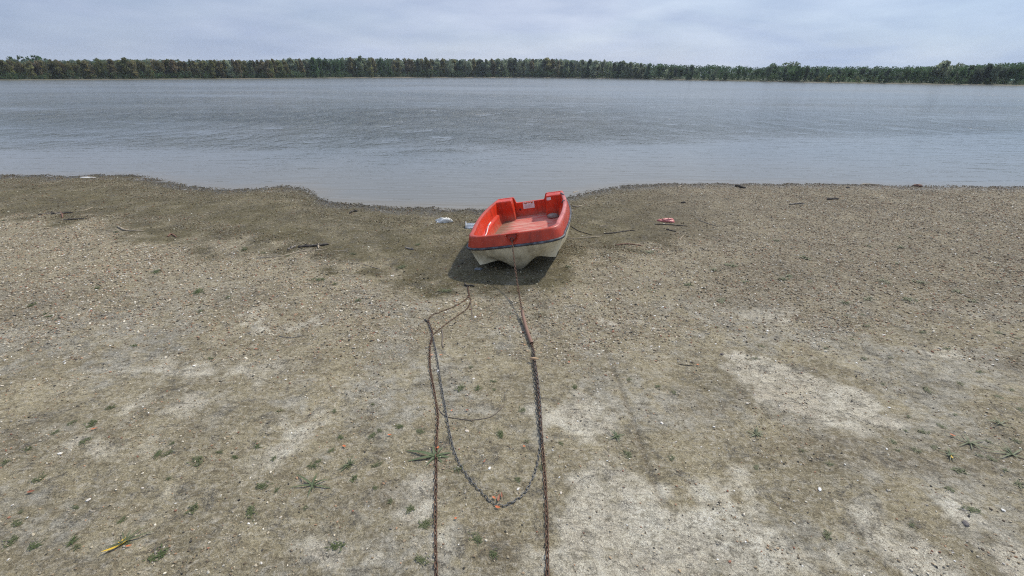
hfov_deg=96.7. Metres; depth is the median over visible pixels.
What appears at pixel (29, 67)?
poplar tree
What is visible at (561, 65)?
poplar tree
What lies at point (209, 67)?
poplar tree
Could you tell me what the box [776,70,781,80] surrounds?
riverside tree
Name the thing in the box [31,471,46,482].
weed tuft
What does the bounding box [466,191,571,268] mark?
dinghy
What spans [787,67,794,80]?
riverside tree
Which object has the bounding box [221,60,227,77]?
poplar tree
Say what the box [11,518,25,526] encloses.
weed tuft
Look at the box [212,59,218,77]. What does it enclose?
poplar tree
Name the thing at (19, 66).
riverside tree
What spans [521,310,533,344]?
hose
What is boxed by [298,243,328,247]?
driftwood
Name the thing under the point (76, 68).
riverside tree
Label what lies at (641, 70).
willow tree
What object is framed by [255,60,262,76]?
poplar tree
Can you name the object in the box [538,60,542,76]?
riverside tree
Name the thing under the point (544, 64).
poplar tree
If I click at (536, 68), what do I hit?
riverside tree
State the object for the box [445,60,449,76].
riverside tree
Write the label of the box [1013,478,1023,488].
weed tuft
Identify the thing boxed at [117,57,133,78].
poplar tree
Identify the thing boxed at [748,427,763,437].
grass plant
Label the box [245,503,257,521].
weed tuft
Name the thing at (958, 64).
riverside tree
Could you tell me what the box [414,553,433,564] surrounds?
weed tuft
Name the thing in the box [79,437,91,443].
weed tuft
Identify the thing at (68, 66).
riverside tree
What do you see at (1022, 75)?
riverside tree
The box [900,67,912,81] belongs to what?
riverside tree
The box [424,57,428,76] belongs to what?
poplar tree
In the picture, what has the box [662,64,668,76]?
riverside tree
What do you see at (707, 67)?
trees
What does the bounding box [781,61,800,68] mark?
riverside tree
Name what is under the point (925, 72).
riverside tree
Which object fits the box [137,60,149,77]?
riverside tree
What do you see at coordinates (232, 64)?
poplar tree
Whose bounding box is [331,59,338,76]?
riverside tree
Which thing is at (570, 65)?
poplar tree
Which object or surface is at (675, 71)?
riverside tree
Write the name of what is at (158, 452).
weed tuft
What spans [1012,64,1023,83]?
riverside tree
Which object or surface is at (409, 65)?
poplar tree
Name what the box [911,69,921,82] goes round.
riverside tree
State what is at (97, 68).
riverside tree
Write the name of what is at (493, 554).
weed tuft
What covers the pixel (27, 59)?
riverside tree
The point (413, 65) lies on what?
poplar tree
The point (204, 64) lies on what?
poplar tree
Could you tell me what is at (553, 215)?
rag
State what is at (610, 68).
riverside tree
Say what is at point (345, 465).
grass plant
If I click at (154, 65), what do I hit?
riverside tree
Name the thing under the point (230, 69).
poplar tree
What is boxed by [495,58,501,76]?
poplar tree
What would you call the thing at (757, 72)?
riverside tree
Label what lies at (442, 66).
poplar tree
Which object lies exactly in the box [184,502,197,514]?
weed tuft
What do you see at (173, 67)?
poplar tree
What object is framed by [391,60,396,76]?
poplar tree
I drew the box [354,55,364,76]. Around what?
poplar tree
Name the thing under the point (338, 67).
riverside tree
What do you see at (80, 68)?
poplar tree
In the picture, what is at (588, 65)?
poplar tree
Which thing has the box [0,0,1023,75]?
sky
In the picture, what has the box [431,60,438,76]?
poplar tree
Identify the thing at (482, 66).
poplar tree
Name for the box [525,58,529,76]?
riverside tree
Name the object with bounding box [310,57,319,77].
poplar tree
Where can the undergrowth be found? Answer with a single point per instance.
(773, 76)
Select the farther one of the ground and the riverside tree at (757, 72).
the riverside tree at (757, 72)
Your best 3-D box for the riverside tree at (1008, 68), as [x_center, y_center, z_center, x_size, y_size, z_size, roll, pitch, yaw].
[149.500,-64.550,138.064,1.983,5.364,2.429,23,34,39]
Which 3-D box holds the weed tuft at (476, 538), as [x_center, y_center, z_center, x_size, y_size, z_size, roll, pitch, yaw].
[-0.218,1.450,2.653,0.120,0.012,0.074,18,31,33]
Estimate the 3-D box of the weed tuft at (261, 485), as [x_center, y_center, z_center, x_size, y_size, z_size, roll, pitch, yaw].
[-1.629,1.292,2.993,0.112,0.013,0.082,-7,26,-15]
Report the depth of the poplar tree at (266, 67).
184.69 m
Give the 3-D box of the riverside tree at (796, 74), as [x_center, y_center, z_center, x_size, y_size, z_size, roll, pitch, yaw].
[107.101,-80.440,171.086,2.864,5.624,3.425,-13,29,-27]
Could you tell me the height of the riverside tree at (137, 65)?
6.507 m
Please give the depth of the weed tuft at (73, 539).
2.61 m
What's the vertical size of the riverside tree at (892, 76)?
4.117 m
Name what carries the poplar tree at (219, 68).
on the meadow
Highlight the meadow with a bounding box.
[18,75,1023,84]
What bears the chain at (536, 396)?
on the ground
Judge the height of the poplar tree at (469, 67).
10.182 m
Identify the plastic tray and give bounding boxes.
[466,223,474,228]
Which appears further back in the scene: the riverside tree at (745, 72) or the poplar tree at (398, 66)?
the poplar tree at (398, 66)
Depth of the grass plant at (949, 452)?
3.26 m
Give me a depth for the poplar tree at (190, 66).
171.21 m
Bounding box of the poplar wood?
[2,57,639,77]
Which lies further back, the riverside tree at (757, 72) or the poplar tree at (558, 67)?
the poplar tree at (558, 67)
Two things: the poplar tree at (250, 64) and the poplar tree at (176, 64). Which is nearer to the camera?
the poplar tree at (176, 64)
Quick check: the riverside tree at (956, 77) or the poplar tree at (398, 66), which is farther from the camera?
the poplar tree at (398, 66)
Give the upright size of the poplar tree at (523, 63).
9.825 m
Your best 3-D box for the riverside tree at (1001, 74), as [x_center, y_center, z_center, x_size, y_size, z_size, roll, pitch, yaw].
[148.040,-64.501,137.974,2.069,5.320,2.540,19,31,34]
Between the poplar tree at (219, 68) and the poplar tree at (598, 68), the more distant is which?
the poplar tree at (598, 68)
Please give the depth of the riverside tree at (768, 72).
179.14 m
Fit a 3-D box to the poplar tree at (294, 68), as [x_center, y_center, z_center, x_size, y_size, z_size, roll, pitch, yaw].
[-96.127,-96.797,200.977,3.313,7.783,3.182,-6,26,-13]
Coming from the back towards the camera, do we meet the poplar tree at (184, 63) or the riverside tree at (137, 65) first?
the poplar tree at (184, 63)
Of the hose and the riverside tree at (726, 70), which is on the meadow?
the riverside tree at (726, 70)
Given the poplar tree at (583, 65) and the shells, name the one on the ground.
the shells
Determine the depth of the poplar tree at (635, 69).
233.82 m
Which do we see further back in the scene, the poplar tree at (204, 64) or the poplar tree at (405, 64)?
the poplar tree at (405, 64)
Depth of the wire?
3.60 m
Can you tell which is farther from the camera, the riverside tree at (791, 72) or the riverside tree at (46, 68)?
the riverside tree at (791, 72)
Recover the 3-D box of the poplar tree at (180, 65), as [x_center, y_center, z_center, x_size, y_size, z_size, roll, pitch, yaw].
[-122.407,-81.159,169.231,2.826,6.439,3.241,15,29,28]
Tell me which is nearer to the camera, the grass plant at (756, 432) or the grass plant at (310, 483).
the grass plant at (310, 483)
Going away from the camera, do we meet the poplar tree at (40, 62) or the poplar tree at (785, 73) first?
the poplar tree at (40, 62)
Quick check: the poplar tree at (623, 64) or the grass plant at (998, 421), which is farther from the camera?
the poplar tree at (623, 64)
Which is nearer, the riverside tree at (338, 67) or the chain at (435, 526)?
the chain at (435, 526)
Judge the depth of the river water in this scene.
21.57 m
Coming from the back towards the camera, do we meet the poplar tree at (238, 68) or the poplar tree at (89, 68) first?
the poplar tree at (238, 68)
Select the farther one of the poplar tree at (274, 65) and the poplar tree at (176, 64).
the poplar tree at (274, 65)
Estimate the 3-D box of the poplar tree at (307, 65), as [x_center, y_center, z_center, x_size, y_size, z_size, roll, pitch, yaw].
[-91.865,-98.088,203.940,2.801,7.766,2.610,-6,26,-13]
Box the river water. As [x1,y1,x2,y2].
[0,78,1023,211]
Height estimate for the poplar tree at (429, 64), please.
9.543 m
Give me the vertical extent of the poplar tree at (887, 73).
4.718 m
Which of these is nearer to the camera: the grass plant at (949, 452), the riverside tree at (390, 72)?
the grass plant at (949, 452)
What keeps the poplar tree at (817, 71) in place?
on the meadow
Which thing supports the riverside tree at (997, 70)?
on the meadow
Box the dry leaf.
[101,540,126,551]
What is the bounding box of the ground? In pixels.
[0,174,1023,575]
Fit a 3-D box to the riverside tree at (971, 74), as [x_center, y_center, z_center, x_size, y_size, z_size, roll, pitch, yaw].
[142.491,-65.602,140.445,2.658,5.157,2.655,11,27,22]
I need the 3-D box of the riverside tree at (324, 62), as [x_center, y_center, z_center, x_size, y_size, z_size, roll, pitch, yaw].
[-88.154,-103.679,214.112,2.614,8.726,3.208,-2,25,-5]
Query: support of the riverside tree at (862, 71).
on the meadow
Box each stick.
[278,248,326,256]
[604,230,634,233]
[654,223,685,225]
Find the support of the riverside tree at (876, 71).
on the meadow
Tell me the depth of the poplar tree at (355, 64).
225.89 m
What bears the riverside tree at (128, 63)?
on the meadow
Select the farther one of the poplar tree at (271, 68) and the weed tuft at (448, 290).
the poplar tree at (271, 68)
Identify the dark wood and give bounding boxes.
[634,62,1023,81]
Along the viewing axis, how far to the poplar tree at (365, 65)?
231.99 m
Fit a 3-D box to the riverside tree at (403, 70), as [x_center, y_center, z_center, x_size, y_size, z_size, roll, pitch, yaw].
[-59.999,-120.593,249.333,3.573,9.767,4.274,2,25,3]
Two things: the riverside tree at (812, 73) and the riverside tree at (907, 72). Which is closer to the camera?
the riverside tree at (907, 72)
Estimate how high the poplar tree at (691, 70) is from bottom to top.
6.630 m
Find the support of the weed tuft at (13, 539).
on the ground
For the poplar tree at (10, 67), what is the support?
on the meadow
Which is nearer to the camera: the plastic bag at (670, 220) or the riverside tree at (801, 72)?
the plastic bag at (670, 220)
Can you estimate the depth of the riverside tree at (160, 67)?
162.56 m
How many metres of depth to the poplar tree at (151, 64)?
163.91 m
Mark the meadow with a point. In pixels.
(695, 78)
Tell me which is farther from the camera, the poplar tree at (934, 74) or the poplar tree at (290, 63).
the poplar tree at (290, 63)
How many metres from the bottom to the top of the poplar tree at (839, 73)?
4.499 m
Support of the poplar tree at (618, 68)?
on the meadow
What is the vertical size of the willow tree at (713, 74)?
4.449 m
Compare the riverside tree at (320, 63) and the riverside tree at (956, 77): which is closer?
the riverside tree at (956, 77)
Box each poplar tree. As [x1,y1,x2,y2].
[0,60,12,78]
[3,61,15,78]
[6,60,19,78]
[9,60,20,78]
[24,61,37,78]
[26,61,41,78]
[37,60,48,78]
[46,59,57,78]
[51,61,64,78]
[76,60,88,77]
[79,60,96,78]
[106,59,119,78]
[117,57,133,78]
[148,60,160,77]
[161,60,168,77]
[164,59,174,77]
[168,59,180,77]
[173,60,182,76]
[178,61,185,77]
[182,61,190,77]
[188,61,193,76]
[191,60,200,77]
[197,61,206,77]
[200,60,210,77]
[207,60,216,77]
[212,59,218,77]
[215,60,226,77]
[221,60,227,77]
[225,60,233,77]
[231,59,236,75]
[234,60,242,77]
[238,60,243,77]
[242,60,250,77]
[247,60,254,77]
[252,60,258,77]
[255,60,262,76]
[259,60,265,77]
[263,60,272,77]
[268,60,275,77]
[271,58,279,73]
[275,59,285,77]
[281,59,290,77]
[287,57,294,76]
[291,60,298,76]
[298,58,305,76]
[303,60,309,76]
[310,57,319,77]
[343,57,352,76]
[347,57,356,76]
[352,59,357,76]
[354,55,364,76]
[361,60,367,76]
[366,58,373,76]
[371,58,377,76]
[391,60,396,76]
[395,58,401,76]
[404,58,408,76]
[407,59,412,76]
[411,59,415,75]
[415,60,421,75]
[419,58,426,76]
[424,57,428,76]
[427,59,432,76]
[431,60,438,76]
[439,58,445,76]
[452,59,457,76]
[456,60,461,76]
[466,59,472,76]
[471,59,475,76]
[475,59,480,76]
[478,60,485,76]
[485,59,490,76]
[490,59,495,76]
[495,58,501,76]
[503,57,516,76]
[512,58,517,76]
[520,60,525,76]
[529,59,534,76]
[538,58,547,76]
[543,57,553,76]
[551,59,554,75]
[555,60,559,76]
[559,59,564,76]
[562,60,569,77]
[568,60,573,76]
[579,59,586,76]
[585,58,591,77]
[589,60,598,77]
[596,63,600,77]
[611,62,618,77]
[614,62,622,77]
[619,60,626,77]
[624,63,628,77]
[628,62,633,77]
[630,63,639,77]
[644,63,652,78]
[684,67,689,78]
[688,65,695,78]
[781,68,788,80]
[813,67,820,80]
[835,69,842,81]
[864,69,872,81]
[883,68,891,82]
[929,67,941,82]
[964,65,974,83]
[975,64,990,83]
[983,64,994,83]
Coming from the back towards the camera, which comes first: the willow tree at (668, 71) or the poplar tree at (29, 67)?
the willow tree at (668, 71)
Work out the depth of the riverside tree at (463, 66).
266.07 m
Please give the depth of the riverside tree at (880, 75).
153.29 m
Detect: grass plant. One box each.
[103,526,152,548]
[288,474,329,497]
[340,456,354,470]
[408,445,450,464]
[610,430,624,443]
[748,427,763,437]
[940,447,960,459]
[944,433,994,452]
[986,444,1023,457]
[988,416,1013,427]
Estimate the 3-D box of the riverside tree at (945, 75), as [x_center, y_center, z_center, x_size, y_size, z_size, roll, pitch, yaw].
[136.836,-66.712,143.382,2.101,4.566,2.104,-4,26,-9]
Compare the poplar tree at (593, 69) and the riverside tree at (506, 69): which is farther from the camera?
the riverside tree at (506, 69)
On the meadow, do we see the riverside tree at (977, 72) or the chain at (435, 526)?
the riverside tree at (977, 72)
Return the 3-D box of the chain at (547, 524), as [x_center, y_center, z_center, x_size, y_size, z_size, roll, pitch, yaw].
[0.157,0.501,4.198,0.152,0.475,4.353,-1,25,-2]
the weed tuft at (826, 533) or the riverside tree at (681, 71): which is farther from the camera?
the riverside tree at (681, 71)
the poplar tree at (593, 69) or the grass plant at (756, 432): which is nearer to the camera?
the grass plant at (756, 432)
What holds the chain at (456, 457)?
on the ground
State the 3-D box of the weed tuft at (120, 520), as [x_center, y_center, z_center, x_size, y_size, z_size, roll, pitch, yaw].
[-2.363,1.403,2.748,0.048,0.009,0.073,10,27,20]
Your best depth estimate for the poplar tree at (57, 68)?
143.91 m
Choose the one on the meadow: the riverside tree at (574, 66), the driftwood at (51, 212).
the riverside tree at (574, 66)
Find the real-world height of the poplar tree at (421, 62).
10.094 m
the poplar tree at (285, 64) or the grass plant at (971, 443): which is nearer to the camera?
the grass plant at (971, 443)
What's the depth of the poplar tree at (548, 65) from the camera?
268.79 m
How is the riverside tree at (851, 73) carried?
on the meadow
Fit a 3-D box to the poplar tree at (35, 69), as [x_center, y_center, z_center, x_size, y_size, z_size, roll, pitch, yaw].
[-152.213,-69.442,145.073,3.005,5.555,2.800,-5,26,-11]
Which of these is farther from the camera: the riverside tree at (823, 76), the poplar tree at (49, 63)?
the riverside tree at (823, 76)
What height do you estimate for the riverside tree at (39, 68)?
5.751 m
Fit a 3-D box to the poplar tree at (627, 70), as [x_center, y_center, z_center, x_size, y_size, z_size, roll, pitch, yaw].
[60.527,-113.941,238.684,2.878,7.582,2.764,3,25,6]
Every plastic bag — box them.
[435,217,452,222]
[657,218,674,222]
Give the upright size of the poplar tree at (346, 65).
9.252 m
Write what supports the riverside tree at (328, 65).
on the meadow
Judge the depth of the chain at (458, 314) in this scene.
5.19 m
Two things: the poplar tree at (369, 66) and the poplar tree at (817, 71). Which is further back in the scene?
the poplar tree at (369, 66)
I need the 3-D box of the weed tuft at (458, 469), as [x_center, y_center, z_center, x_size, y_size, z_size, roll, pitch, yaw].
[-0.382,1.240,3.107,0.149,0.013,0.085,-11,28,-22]
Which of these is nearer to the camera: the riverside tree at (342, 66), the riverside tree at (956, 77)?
the riverside tree at (956, 77)
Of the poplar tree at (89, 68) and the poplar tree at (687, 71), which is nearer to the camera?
the poplar tree at (89, 68)
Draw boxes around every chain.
[427,321,438,575]
[428,287,468,318]
[428,323,542,506]
[434,287,470,333]
[511,240,549,575]
[532,347,543,443]
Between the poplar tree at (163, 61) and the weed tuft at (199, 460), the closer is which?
the weed tuft at (199, 460)
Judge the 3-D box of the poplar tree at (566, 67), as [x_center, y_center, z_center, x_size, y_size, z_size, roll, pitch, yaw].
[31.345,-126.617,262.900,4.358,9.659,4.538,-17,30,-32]
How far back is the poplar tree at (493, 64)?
269.73 m
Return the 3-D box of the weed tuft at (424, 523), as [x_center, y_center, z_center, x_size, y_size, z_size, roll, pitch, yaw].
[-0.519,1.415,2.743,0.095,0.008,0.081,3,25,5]
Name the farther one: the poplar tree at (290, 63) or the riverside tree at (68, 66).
the poplar tree at (290, 63)
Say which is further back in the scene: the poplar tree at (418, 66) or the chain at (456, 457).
the poplar tree at (418, 66)
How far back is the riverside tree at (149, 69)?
159.24 m
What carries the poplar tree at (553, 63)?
on the meadow
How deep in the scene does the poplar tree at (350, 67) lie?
223.99 m
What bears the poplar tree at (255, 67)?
on the meadow
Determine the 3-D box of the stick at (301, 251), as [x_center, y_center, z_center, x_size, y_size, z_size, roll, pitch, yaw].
[-3.258,-0.566,7.099,0.709,0.029,0.094,-14,29,-27]
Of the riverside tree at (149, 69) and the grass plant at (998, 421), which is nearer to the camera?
the grass plant at (998, 421)
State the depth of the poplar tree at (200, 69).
169.45 m
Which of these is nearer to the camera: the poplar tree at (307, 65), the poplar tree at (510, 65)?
the poplar tree at (307, 65)
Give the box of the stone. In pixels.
[962,520,969,526]
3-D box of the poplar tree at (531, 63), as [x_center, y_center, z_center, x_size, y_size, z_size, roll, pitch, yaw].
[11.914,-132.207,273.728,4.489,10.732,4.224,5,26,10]
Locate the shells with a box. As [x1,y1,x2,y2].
[0,176,1023,575]
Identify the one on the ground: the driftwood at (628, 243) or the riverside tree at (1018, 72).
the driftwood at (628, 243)
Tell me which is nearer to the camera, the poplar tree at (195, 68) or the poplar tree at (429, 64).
the poplar tree at (195, 68)
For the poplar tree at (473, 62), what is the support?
on the meadow
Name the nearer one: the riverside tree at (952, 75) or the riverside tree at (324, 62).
the riverside tree at (952, 75)
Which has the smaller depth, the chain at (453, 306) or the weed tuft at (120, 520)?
the weed tuft at (120, 520)
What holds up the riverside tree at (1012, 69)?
on the meadow
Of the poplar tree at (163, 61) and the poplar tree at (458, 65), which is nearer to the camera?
the poplar tree at (163, 61)
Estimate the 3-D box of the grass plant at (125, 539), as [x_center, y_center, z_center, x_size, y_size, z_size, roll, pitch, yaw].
[-2.225,1.431,2.637,0.238,0.016,0.114,-19,32,-35]
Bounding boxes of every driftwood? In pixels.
[38,210,72,214]
[117,226,143,230]
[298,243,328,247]
[615,243,641,245]
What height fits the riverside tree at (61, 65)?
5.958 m
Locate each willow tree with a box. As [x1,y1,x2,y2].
[639,67,643,77]
[664,69,673,78]
[709,70,718,79]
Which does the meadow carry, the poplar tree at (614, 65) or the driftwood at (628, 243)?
the poplar tree at (614, 65)
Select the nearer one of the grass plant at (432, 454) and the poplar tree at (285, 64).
the grass plant at (432, 454)
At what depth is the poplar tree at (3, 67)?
137.34 m
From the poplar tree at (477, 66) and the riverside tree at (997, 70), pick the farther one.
the poplar tree at (477, 66)
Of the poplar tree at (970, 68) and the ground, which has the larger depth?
the poplar tree at (970, 68)
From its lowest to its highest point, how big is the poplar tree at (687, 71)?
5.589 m
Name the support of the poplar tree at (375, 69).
on the meadow
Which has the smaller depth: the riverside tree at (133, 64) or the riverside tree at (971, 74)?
the riverside tree at (971, 74)
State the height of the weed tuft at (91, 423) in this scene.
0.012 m
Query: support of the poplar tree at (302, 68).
on the meadow
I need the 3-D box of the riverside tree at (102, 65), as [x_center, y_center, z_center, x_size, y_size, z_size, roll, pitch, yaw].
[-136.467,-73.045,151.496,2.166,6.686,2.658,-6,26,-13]
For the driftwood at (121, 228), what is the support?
on the ground
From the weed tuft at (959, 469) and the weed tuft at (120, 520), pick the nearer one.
the weed tuft at (120, 520)
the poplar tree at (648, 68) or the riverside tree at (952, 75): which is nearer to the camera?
the riverside tree at (952, 75)
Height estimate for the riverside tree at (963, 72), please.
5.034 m
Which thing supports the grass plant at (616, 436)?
on the ground
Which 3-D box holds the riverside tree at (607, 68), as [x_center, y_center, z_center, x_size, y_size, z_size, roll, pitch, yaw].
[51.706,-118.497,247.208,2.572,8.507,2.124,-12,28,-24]
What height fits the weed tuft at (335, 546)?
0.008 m
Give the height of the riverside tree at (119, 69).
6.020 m
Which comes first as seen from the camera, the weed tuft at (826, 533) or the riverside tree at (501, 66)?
the weed tuft at (826, 533)
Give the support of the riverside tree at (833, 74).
on the meadow
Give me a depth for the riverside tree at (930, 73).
148.07 m
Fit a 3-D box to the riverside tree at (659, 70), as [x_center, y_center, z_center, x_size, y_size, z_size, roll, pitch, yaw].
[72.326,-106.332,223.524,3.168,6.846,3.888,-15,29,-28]
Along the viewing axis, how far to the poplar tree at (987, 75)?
138.01 m
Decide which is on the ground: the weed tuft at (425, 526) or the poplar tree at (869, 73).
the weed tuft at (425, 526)
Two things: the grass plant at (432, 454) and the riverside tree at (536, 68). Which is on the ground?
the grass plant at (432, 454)
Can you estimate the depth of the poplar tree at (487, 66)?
268.05 m
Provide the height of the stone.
0.013 m
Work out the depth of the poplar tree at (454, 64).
264.76 m
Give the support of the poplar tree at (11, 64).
on the meadow
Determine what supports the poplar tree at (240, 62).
on the meadow
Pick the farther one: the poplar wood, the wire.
the poplar wood
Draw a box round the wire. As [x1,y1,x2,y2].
[438,404,504,419]
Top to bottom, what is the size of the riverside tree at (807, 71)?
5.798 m
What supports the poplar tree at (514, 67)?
on the meadow
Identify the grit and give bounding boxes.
[0,310,1023,575]
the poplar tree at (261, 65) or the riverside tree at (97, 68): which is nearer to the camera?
the riverside tree at (97, 68)
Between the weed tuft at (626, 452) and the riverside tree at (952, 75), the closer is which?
the weed tuft at (626, 452)
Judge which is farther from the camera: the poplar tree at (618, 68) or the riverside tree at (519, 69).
the riverside tree at (519, 69)
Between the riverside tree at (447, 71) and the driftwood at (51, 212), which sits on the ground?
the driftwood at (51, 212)
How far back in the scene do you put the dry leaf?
2.57 m
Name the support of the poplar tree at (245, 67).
on the meadow
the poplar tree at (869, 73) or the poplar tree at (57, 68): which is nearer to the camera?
the poplar tree at (57, 68)
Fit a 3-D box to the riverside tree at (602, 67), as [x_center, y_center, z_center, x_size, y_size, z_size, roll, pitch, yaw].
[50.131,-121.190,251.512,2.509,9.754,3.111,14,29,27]
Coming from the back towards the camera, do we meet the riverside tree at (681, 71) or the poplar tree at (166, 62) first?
the riverside tree at (681, 71)
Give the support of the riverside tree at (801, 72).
on the meadow
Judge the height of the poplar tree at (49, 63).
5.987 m
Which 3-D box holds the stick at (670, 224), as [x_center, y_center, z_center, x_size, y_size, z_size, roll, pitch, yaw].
[2.977,-1.186,8.537,0.607,0.031,0.068,4,26,9]
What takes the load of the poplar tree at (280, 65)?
on the meadow
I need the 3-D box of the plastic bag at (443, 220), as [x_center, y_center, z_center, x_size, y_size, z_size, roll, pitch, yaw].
[-1.300,-1.307,8.732,0.341,0.118,0.128,-3,25,-6]
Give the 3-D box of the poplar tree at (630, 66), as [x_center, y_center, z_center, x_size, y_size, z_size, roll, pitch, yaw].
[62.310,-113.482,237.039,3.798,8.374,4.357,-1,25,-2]
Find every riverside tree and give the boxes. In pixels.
[16,61,24,76]
[22,62,30,78]
[24,55,37,61]
[34,60,43,78]
[41,61,52,78]
[53,60,65,78]
[64,61,73,78]
[72,62,80,76]
[93,62,103,77]
[95,58,106,78]
[114,60,124,78]
[126,60,135,77]
[130,59,139,78]
[134,59,144,77]
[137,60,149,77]
[144,60,155,78]
[153,59,159,76]
[155,61,165,77]
[316,57,323,76]
[322,58,328,75]
[326,61,332,75]
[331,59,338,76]
[335,59,341,76]
[338,59,345,76]
[376,58,383,76]
[386,58,392,76]
[400,58,405,75]
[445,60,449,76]
[449,60,454,75]
[461,60,466,75]
[500,61,503,76]
[503,60,508,75]
[517,60,522,76]
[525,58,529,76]
[534,60,538,75]
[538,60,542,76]
[571,62,576,76]
[600,59,605,76]
[605,62,609,77]
[608,64,612,77]
[655,64,662,77]
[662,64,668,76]
[673,66,678,78]
[678,68,683,77]
[723,69,728,79]
[743,69,748,79]
[753,69,760,78]
[764,64,774,80]
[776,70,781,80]
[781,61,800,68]
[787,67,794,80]
[791,66,801,80]
[797,67,805,80]
[803,65,810,80]
[808,70,814,80]
[819,71,825,81]
[829,68,836,81]
[841,68,848,81]
[848,70,854,81]
[859,67,865,81]
[872,67,879,81]
[878,71,884,81]
[888,70,896,81]
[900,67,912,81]
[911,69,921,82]
[919,68,928,82]
[923,67,935,82]
[932,60,952,75]
[939,69,951,82]
[945,62,963,82]
[950,68,957,82]
[952,69,960,82]
[959,67,967,83]
[966,66,981,82]
[971,67,984,83]
[988,63,1002,83]
[998,66,1007,83]
[1000,66,1010,83]
[1002,65,1016,83]
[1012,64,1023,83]
[1016,70,1023,83]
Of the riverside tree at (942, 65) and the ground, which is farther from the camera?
the riverside tree at (942, 65)
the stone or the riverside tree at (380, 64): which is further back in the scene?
the riverside tree at (380, 64)
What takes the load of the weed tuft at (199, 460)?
on the ground
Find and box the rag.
[547,213,558,217]
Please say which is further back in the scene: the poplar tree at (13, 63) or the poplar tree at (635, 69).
the poplar tree at (635, 69)
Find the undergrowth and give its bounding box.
[0,69,1023,84]
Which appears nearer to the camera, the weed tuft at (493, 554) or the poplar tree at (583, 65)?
the weed tuft at (493, 554)
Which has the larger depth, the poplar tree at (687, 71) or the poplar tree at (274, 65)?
the poplar tree at (687, 71)
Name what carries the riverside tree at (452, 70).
on the meadow
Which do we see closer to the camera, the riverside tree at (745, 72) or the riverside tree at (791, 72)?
the riverside tree at (791, 72)
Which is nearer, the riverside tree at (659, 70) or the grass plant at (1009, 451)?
the grass plant at (1009, 451)
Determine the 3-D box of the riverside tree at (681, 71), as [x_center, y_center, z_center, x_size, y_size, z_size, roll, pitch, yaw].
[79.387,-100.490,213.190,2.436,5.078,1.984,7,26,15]
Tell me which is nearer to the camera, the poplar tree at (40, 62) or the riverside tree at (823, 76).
the poplar tree at (40, 62)
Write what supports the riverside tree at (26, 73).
on the meadow
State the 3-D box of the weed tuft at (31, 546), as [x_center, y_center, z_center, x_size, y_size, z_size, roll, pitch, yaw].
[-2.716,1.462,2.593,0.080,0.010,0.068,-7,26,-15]
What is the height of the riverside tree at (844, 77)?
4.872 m
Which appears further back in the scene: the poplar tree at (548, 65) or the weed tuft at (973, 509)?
the poplar tree at (548, 65)
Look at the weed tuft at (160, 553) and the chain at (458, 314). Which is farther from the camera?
the chain at (458, 314)
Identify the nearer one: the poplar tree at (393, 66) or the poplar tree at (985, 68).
the poplar tree at (985, 68)
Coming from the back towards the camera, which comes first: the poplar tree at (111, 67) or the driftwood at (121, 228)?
the poplar tree at (111, 67)
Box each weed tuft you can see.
[1,535,18,551]
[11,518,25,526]
[27,538,45,549]
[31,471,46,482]
[65,534,81,546]
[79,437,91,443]
[84,419,97,429]
[116,516,128,524]
[142,543,168,561]
[153,450,161,460]
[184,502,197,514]
[186,455,203,468]
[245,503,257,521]
[255,481,273,488]
[324,540,346,550]
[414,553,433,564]
[417,519,433,528]
[421,519,428,529]
[432,288,451,292]
[452,464,463,472]
[467,531,482,544]
[489,548,498,558]
[620,450,631,459]
[822,529,832,541]
[950,466,970,474]
[958,504,985,515]
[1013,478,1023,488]

